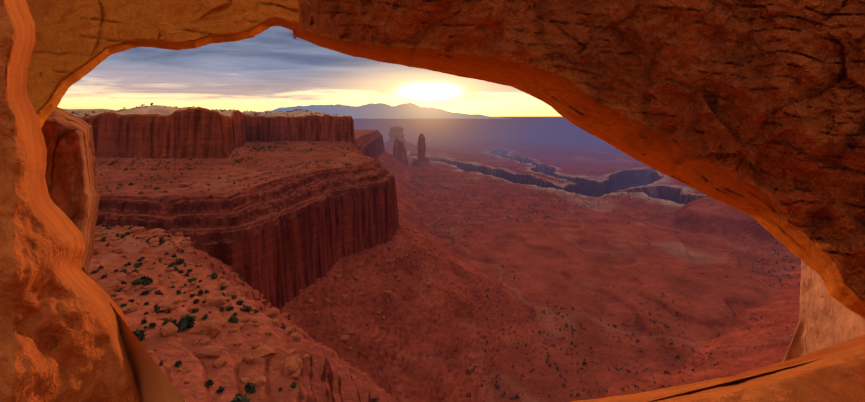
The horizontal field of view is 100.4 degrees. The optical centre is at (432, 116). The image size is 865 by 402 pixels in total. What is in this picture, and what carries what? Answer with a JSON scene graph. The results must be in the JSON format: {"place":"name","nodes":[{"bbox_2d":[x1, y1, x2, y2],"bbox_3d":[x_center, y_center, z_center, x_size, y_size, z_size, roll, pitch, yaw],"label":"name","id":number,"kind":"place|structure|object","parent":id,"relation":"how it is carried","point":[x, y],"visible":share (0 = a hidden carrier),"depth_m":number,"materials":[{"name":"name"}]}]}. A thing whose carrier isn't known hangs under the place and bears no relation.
{"place":"outdoors","nodes":[
{"label":"outdoors","id":0,"kind":"place"},
{"bbox_2d":[57,26,562,117],"label":"sky","id":1,"kind":"structure","parent":0,"point":[272,69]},
{"bbox_2d":[263,103,512,118],"bbox_3d":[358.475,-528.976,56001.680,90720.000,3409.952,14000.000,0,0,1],"label":"distant mountains","id":2,"kind":"structure","parent":0,"point":[387,111],"depth_m":53720.35,"materials":[{"name":"grey"}]},
{"bbox_2d":[61,105,800,401],"bbox_3d":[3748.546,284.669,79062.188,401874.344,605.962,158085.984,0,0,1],"label":"canyon terrain","id":3,"kind":"structure","parent":0,"point":[344,218],"depth_m":535.38,"materials":[{"name":"red stone"}]},
{"bbox_2d":[90,225,296,401],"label":"shrubs","id":4,"kind":"object","parent":3,"relation":"on","point":[185,322],"depth_m":143.09,"materials":[{"name":"green plant"}]},
{"bbox_2d":[93,140,443,401],"bbox_3d":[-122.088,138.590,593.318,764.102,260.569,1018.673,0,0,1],"label":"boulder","id":5,"kind":"object","parent":3,"relation":"on","point":[293,366],"depth_m":142.92,"materials":[{"name":"stone"}]},
{"bbox_2d":[388,126,405,141],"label":"butte","id":6,"kind":"object","parent":3,"relation":"on","point":[395,132],"depth_m":3947.81,"materials":[{"name":"brown stone"}]},
{"bbox_2d":[391,137,407,164],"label":"rock spire","id":7,"kind":"structure","parent":3,"relation":"on","point":[399,152],"depth_m":2238.55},
{"bbox_2d":[411,133,430,165],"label":"rock spire","id":8,"kind":"structure","parent":3,"relation":"on","point":[421,148],"depth_m":2234.27,"materials":[{"name":"brown stone"}]},
{"bbox_2d":[71,103,800,401],"bbox_3d":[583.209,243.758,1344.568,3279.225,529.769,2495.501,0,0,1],"label":"shrubs","id":9,"kind":"object","parent":3,"relation":"on","point":[375,399],"depth_m":618.66,"materials":[{"name":"green plant"}]},
{"bbox_2d":[82,267,815,401],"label":"rock ledge","id":10,"kind":"object","parent":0,"point":[154,384],"depth_m":2.45,"materials":[{"name":"stone"}]},
{"bbox_2d":[0,0,141,401],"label":"rock","id":11,"kind":"object","parent":10,"relation":"on","point":[61,339],"depth_m":1.90,"materials":[{"name":"stone"}]},
{"bbox_2d":[26,0,298,127],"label":"rock arch","id":12,"kind":"structure","parent":11,"relation":"on","point":[76,41],"depth_m":9.81,"materials":[{"name":"stone"}]},
{"bbox_2d":[41,107,100,274],"bbox_3d":[-32.008,11.134,30.228,25.206,24.208,7.087,0,0,36],"label":"buttress rock","id":13,"kind":"object","parent":10,"relation":"on","point":[71,183],"depth_m":23.28,"materials":[{"name":"stone"}]},
{"bbox_2d":[534,335,864,401],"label":"ledge rock","id":14,"kind":"object","parent":10,"relation":"on","point":[835,373],"depth_m":1.97,"materials":[{"name":"stone"}]},
{"bbox_2d":[779,244,864,360],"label":"rock slab","id":15,"kind":"object","parent":10,"relation":"on","point":[826,323],"visible":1,"depth_m":7.22,"materials":[{"name":"stone"}]},
{"bbox_2d":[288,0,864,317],"bbox_3d":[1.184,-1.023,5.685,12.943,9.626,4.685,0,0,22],"label":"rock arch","id":16,"kind":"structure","parent":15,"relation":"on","point":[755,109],"depth_m":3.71,"materials":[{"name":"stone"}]}
]}

